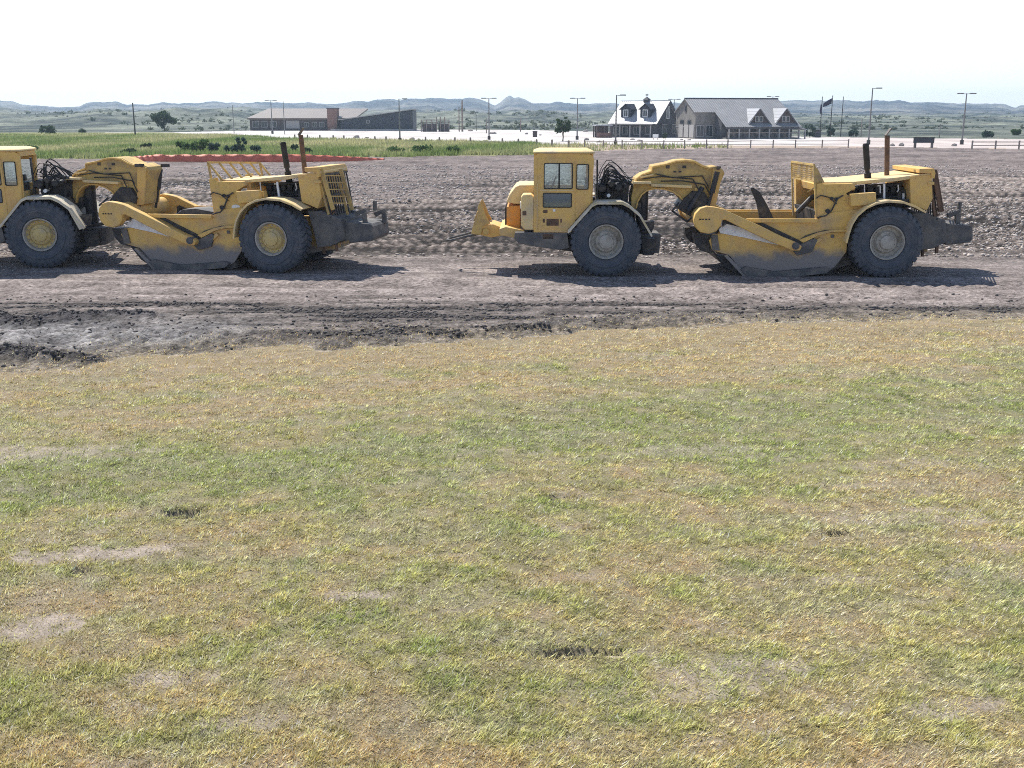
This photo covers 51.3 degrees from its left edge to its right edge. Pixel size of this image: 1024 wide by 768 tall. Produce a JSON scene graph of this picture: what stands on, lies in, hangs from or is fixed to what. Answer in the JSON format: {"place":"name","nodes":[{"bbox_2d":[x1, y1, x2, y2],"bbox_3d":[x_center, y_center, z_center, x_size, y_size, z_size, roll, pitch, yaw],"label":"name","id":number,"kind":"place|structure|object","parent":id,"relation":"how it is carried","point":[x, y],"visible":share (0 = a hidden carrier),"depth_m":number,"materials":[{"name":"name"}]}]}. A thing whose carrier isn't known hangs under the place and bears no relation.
{"place":"outdoors","nodes":[
{"label":"outdoors","id":0,"kind":"place"},
{"bbox_2d":[0,132,1005,159],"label":"meadow","id":1,"kind":"structure","parent":0,"point":[756,147],"depth_m":139.82,"materials":[{"name":"plant"}]},
{"bbox_2d":[38,125,56,133],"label":"shrub","id":2,"kind":"object","parent":1,"relation":"on","point":[49,129],"visible":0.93,"depth_m":244.96,"materials":[{"name":"green plant"}]},
{"bbox_2d":[120,148,137,153],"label":"shrub","id":3,"kind":"object","parent":1,"relation":"on","point":[130,150],"visible":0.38,"depth_m":116.06,"materials":[{"name":"green plant"}]},
{"bbox_2d":[132,103,135,134],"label":"utility pole","id":4,"kind":"object","parent":1,"relation":"on","point":[133,120],"visible":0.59,"depth_m":210.32,"materials":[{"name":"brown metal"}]},
{"bbox_2d":[140,143,151,148],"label":"shrub","id":5,"kind":"object","parent":1,"relation":"on","point":[146,145],"visible":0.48,"depth_m":133.97,"materials":[{"name":"green plant"}]},
{"bbox_2d":[175,141,190,149],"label":"shrub","id":6,"kind":"object","parent":1,"relation":"on","point":[183,145],"visible":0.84,"depth_m":122.76,"materials":[{"name":"green plant"}]},
{"bbox_2d":[189,138,208,150],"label":"shrub","id":7,"kind":"object","parent":1,"relation":"on","point":[203,143],"visible":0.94,"depth_m":121.22,"materials":[{"name":"green plant"}]},
{"bbox_2d":[207,142,220,151],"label":"shrub","id":8,"kind":"object","parent":1,"relation":"on","point":[213,146],"visible":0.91,"depth_m":117.81,"materials":[{"name":"green plant"}]},
{"bbox_2d":[223,145,235,151],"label":"shrub","id":9,"kind":"object","parent":1,"relation":"on","point":[231,148],"visible":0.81,"depth_m":116.22,"materials":[{"name":"green plant"}]},
{"bbox_2d":[232,137,246,151],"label":"shrub","id":10,"kind":"object","parent":1,"relation":"on","point":[237,146],"visible":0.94,"depth_m":116.32,"materials":[{"name":"green plant"}]},
{"bbox_2d":[249,145,260,151],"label":"shrub","id":11,"kind":"object","parent":1,"relation":"on","point":[254,147],"visible":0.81,"depth_m":116.39,"materials":[{"name":"green plant"}]},
{"bbox_2d":[290,144,298,150],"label":"shrub","id":12,"kind":"object","parent":1,"relation":"on","point":[294,146],"visible":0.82,"depth_m":121.23,"materials":[{"name":"green plant"}]},
{"bbox_2d":[386,145,405,152],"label":"shrub","id":13,"kind":"object","parent":1,"relation":"on","point":[391,148],"visible":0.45,"depth_m":119.66,"materials":[{"name":"green plant"}]},
{"bbox_2d":[398,98,406,139],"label":"light pole","id":14,"kind":"object","parent":1,"relation":"on","point":[399,119],"visible":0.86,"depth_m":172.98,"materials":[{"name":"grey metal"}]},
{"bbox_2d":[410,144,432,151],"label":"shrub","id":15,"kind":"object","parent":1,"relation":"on","point":[418,148],"visible":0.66,"depth_m":119.33,"materials":[{"name":"green plant"}]},
{"bbox_2d":[445,145,460,151],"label":"shrub","id":16,"kind":"object","parent":1,"relation":"on","point":[455,147],"visible":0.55,"depth_m":117.89,"materials":[{"name":"green plant"}]},
{"bbox_2d":[614,94,625,144],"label":"light pole","id":17,"kind":"object","parent":1,"relation":"on","point":[616,118],"visible":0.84,"depth_m":154.68,"materials":[{"name":"grey metal"}]},
{"bbox_2d":[584,139,848,148],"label":"rail fence","id":18,"kind":"object","parent":1,"relation":"on","point":[663,144],"visible":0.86,"depth_m":138.44,"materials":[{"name":"brown wood"}]},
{"bbox_2d":[971,140,1023,148],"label":"rail fence","id":19,"kind":"object","parent":1,"relation":"on","point":[995,145],"visible":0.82,"depth_m":136.30,"materials":[{"name":"brown wood"}]},
{"bbox_2d":[0,310,1023,767],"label":"lawn","id":20,"kind":"structure","parent":0,"point":[118,552],"depth_m":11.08,"materials":[{"name":"plant"}]},
{"bbox_2d":[0,148,1023,373],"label":"dirt field","id":21,"kind":"structure","parent":0,"point":[382,273],"depth_m":28.51,"materials":[{"name":"brown soil"}]},
{"bbox_2d":[0,127,388,272],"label":"scraper","id":22,"kind":"object","parent":21,"relation":"on","point":[270,223],"visible":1,"depth_m":30.43,"materials":[{"name":"metal"}]},
{"bbox_2d":[136,153,384,161],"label":"safety netting","id":23,"kind":"object","parent":21,"relation":"on","point":[234,157],"visible":0.82,"depth_m":99.86,"materials":[{"name":"plastic"}]},
{"bbox_2d":[0,293,1023,371],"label":"earth clods","id":24,"kind":"object","parent":21,"relation":"on","point":[453,330],"visible":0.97,"depth_m":23.74,"materials":[{"name":"brown soil"}]},
{"bbox_2d":[0,164,1023,257],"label":"field rubble","id":25,"kind":"object","parent":21,"relation":"on","point":[1016,214],"visible":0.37,"depth_m":59.23,"materials":[{"name":"brown soil"}]},
{"bbox_2d":[446,128,972,277],"bbox_3d":[5.500,-5.203,30.273,14.753,4.025,3.505,0,14,1],"label":"scraper","id":26,"kind":"object","parent":21,"relation":"on","point":[825,225],"visible":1,"depth_m":29.09,"materials":[{"name":"metal"}]},
{"bbox_2d":[913,137,934,147],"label":"sign board","id":27,"kind":"object","parent":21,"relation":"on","point":[916,140],"visible":0.92,"depth_m":142.75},
{"bbox_2d":[0,96,1023,138],"bbox_3d":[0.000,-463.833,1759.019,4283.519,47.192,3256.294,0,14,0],"label":"hills","id":28,"kind":"structure","parent":0,"point":[31,122],"depth_m":565.25,"materials":[{"name":"green plant"}]},
{"bbox_2d":[149,110,177,130],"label":"broad tree","id":29,"kind":"object","parent":28,"relation":"on","point":[163,118],"visible":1,"depth_m":283.81,"materials":[{"name":"green plant"}]},
{"bbox_2d":[10,106,1023,130],"bbox_3d":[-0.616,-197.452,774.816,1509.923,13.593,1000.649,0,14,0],"label":"hillside scrub","id":30,"kind":"object","parent":28,"relation":"on","point":[853,127],"visible":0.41,"depth_m":402.58,"materials":[{"name":"green plant"}]},
{"bbox_2d":[823,96,832,136],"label":"flagpole","id":31,"kind":"object","parent":28,"relation":"on","point":[828,102],"visible":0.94,"depth_m":214.77,"materials":[{"name":"grey metal"}]},
{"bbox_2d":[826,125,835,136],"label":"shrub","id":32,"kind":"object","parent":28,"relation":"on","point":[830,131],"visible":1,"depth_m":210.77,"materials":[{"name":"green plant"}]},
{"bbox_2d":[840,97,843,136],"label":"flagpole","id":33,"kind":"object","parent":28,"relation":"on","point":[841,118],"visible":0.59,"depth_m":215.49,"materials":[{"name":"grey metal"}]},
{"bbox_2d":[848,130,858,136],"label":"shrub","id":34,"kind":"object","parent":28,"relation":"on","point":[852,132],"visible":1,"depth_m":215.89,"materials":[{"name":"green plant"}]},
{"bbox_2d":[981,130,993,137],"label":"shrub","id":35,"kind":"object","parent":28,"relation":"on","point":[985,133],"visible":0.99,"depth_m":205.72,"materials":[{"name":"green plant"}]},
{"bbox_2d":[1010,129,1021,134],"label":"shrub","id":36,"kind":"object","parent":28,"relation":"on","point":[1015,131],"visible":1,"depth_m":226.81,"materials":[{"name":"green plant"}]},
{"bbox_2d":[0,0,1023,107],"label":"sky","id":37,"kind":"structure","parent":0,"point":[54,53],"materials":[{"name":"white"}]},
{"bbox_2d":[105,130,1023,149],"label":"parking lot","id":38,"kind":"structure","parent":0,"point":[515,135],"depth_m":190.50,"materials":[{"name":"concrete"}]},
{"bbox_2d":[265,100,276,133],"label":"light pole","id":39,"kind":"object","parent":38,"relation":"on","point":[272,131],"visible":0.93,"depth_m":245.34,"materials":[{"name":"grey metal"}]},
{"bbox_2d":[247,108,367,130],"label":"lodge building","id":40,"kind":"structure","parent":38,"relation":"on","point":[312,119],"depth_m":296.57,"materials":[{"name":"beige"}]},
{"bbox_2d":[252,121,258,126],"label":"window","id":41,"kind":"structure","parent":40,"relation":"in","point":[254,123],"depth_m":296.23,"materials":[{"name":"grey glass"}]},
{"bbox_2d":[261,121,267,126],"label":"window","id":42,"kind":"structure","parent":40,"relation":"in","point":[263,123],"depth_m":296.23,"materials":[{"name":"grey glass"}]},
{"bbox_2d":[270,121,276,126],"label":"window","id":43,"kind":"structure","parent":40,"relation":"in","point":[274,123],"depth_m":296.23,"materials":[{"name":"grey glass"}]},
{"bbox_2d":[331,109,418,130],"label":"shed roof building","id":44,"kind":"structure","parent":38,"relation":"on","point":[388,121],"depth_m":293.26,"materials":[{"name":"grey metal"}]},
{"bbox_2d":[421,117,449,131],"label":"timber corral","id":45,"kind":"object","parent":38,"relation":"on","point":[431,127],"visible":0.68,"depth_m":277.01,"materials":[{"name":"brown wood"}]},
{"bbox_2d":[461,100,462,131],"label":"timber post","id":46,"kind":"object","parent":38,"relation":"on","point":[461,115],"visible":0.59,"depth_m":276.08,"materials":[{"name":"brown wood"}]},
{"bbox_2d":[481,98,496,139],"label":"light pole","id":47,"kind":"object","parent":38,"relation":"on","point":[489,137],"visible":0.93,"depth_m":187.85,"materials":[{"name":"grey metal"}]},
{"bbox_2d":[554,116,571,140],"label":"sparse tree","id":48,"kind":"object","parent":38,"relation":"on","point":[566,127],"visible":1,"depth_m":176.68,"materials":[{"name":"green plant"}]},
{"bbox_2d":[570,98,584,139],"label":"light pole","id":49,"kind":"object","parent":38,"relation":"on","point":[577,137],"visible":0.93,"depth_m":187.71,"materials":[{"name":"grey metal"}]},
{"bbox_2d":[592,125,612,137],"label":"pavilion","id":50,"kind":"structure","parent":38,"relation":"on","point":[600,131],"depth_m":205.24,"materials":[{"name":"brown brick"}]},
{"bbox_2d":[607,94,675,137],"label":"white roof house","id":51,"kind":"structure","parent":38,"relation":"on","point":[646,117],"depth_m":207.85,"materials":[{"name":"stone"}]},
{"bbox_2d":[622,126,627,133],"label":"window","id":52,"kind":"structure","parent":51,"relation":"in","point":[624,128],"depth_m":209.19,"materials":[{"name":"grey glass"}]},
{"bbox_2d":[623,110,627,116],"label":"window","id":53,"kind":"structure","parent":51,"relation":"in","point":[625,112],"depth_m":209.24,"materials":[{"name":"white glass"}]},
{"bbox_2d":[633,127,639,134],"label":"window","id":54,"kind":"structure","parent":51,"relation":"in","point":[636,129],"depth_m":207.66,"materials":[{"name":"grey glass"}]},
{"bbox_2d":[643,110,647,116],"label":"window","id":55,"kind":"structure","parent":51,"relation":"in","point":[645,112],"depth_m":206.55,"materials":[{"name":"white glass"}]},
{"bbox_2d":[645,127,649,134],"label":"window","id":56,"kind":"structure","parent":51,"relation":"in","point":[647,129],"depth_m":206.14,"materials":[{"name":"grey glass"}]},
{"bbox_2d":[662,124,666,133],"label":"window","id":57,"kind":"structure","parent":51,"relation":"in","point":[664,128],"depth_m":207.30,"materials":[{"name":"grey glass"}]},
{"bbox_2d":[666,106,669,118],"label":"window","id":58,"kind":"structure","parent":51,"relation":"in","point":[668,109],"depth_m":207.56,"materials":[{"name":"white glass"}]},
{"bbox_2d":[671,124,675,133],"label":"window","id":59,"kind":"structure","parent":51,"relation":"in","point":[673,131],"depth_m":210.13,"materials":[{"name":"grey glass"}]},
{"bbox_2d":[674,98,806,138],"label":"long roof house","id":60,"kind":"structure","parent":38,"relation":"on","point":[735,118],"depth_m":196.33,"materials":[{"name":"grey stone"}]},
{"bbox_2d":[678,124,682,136],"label":"door","id":61,"kind":"structure","parent":60,"relation":"in","point":[680,132],"depth_m":202.13,"materials":[{"name":"white wood"}]},
{"bbox_2d":[684,125,688,136],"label":"door","id":62,"kind":"structure","parent":60,"relation":"in","point":[686,127],"depth_m":199.61,"materials":[{"name":"white wood"}]},
{"bbox_2d":[689,125,693,137],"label":"door","id":63,"kind":"structure","parent":60,"relation":"in","point":[691,127],"depth_m":197.28,"materials":[{"name":"white wood"}]},
{"bbox_2d":[696,125,703,136],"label":"window","id":64,"kind":"structure","parent":60,"relation":"in","point":[699,128],"depth_m":196.27,"materials":[{"name":"grey glass"}]},
{"bbox_2d":[705,125,712,136],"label":"window","id":65,"kind":"structure","parent":60,"relation":"in","point":[709,128],"depth_m":196.70,"materials":[{"name":"grey glass"}]},
{"bbox_2d":[730,127,736,133],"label":"window","id":66,"kind":"structure","parent":60,"relation":"in","point":[731,130],"depth_m":194.74,"materials":[{"name":"grey glass"}]},
{"bbox_2d":[740,127,747,133],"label":"window","id":67,"kind":"structure","parent":60,"relation":"in","point":[742,130],"depth_m":195.27,"materials":[{"name":"grey glass"}]},
{"bbox_2d":[804,124,815,137],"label":"shrub","id":68,"kind":"object","parent":38,"relation":"on","point":[812,128],"visible":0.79,"depth_m":205.53,"materials":[{"name":"green plant"}]},
{"bbox_2d":[812,130,821,136],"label":"kiosk","id":69,"kind":"object","parent":38,"relation":"on","point":[818,133],"visible":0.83,"depth_m":208.04,"materials":[{"name":"stone"}]},
{"bbox_2d":[867,88,881,144],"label":"light pole","id":70,"kind":"object","parent":38,"relation":"on","point":[868,140],"visible":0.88,"depth_m":157.41,"materials":[{"name":"grey metal"}]},
{"bbox_2d":[957,93,976,144],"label":"light pole","id":71,"kind":"object","parent":38,"relation":"on","point":[961,141],"visible":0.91,"depth_m":157.52,"materials":[{"name":"grey metal"}]}
]}

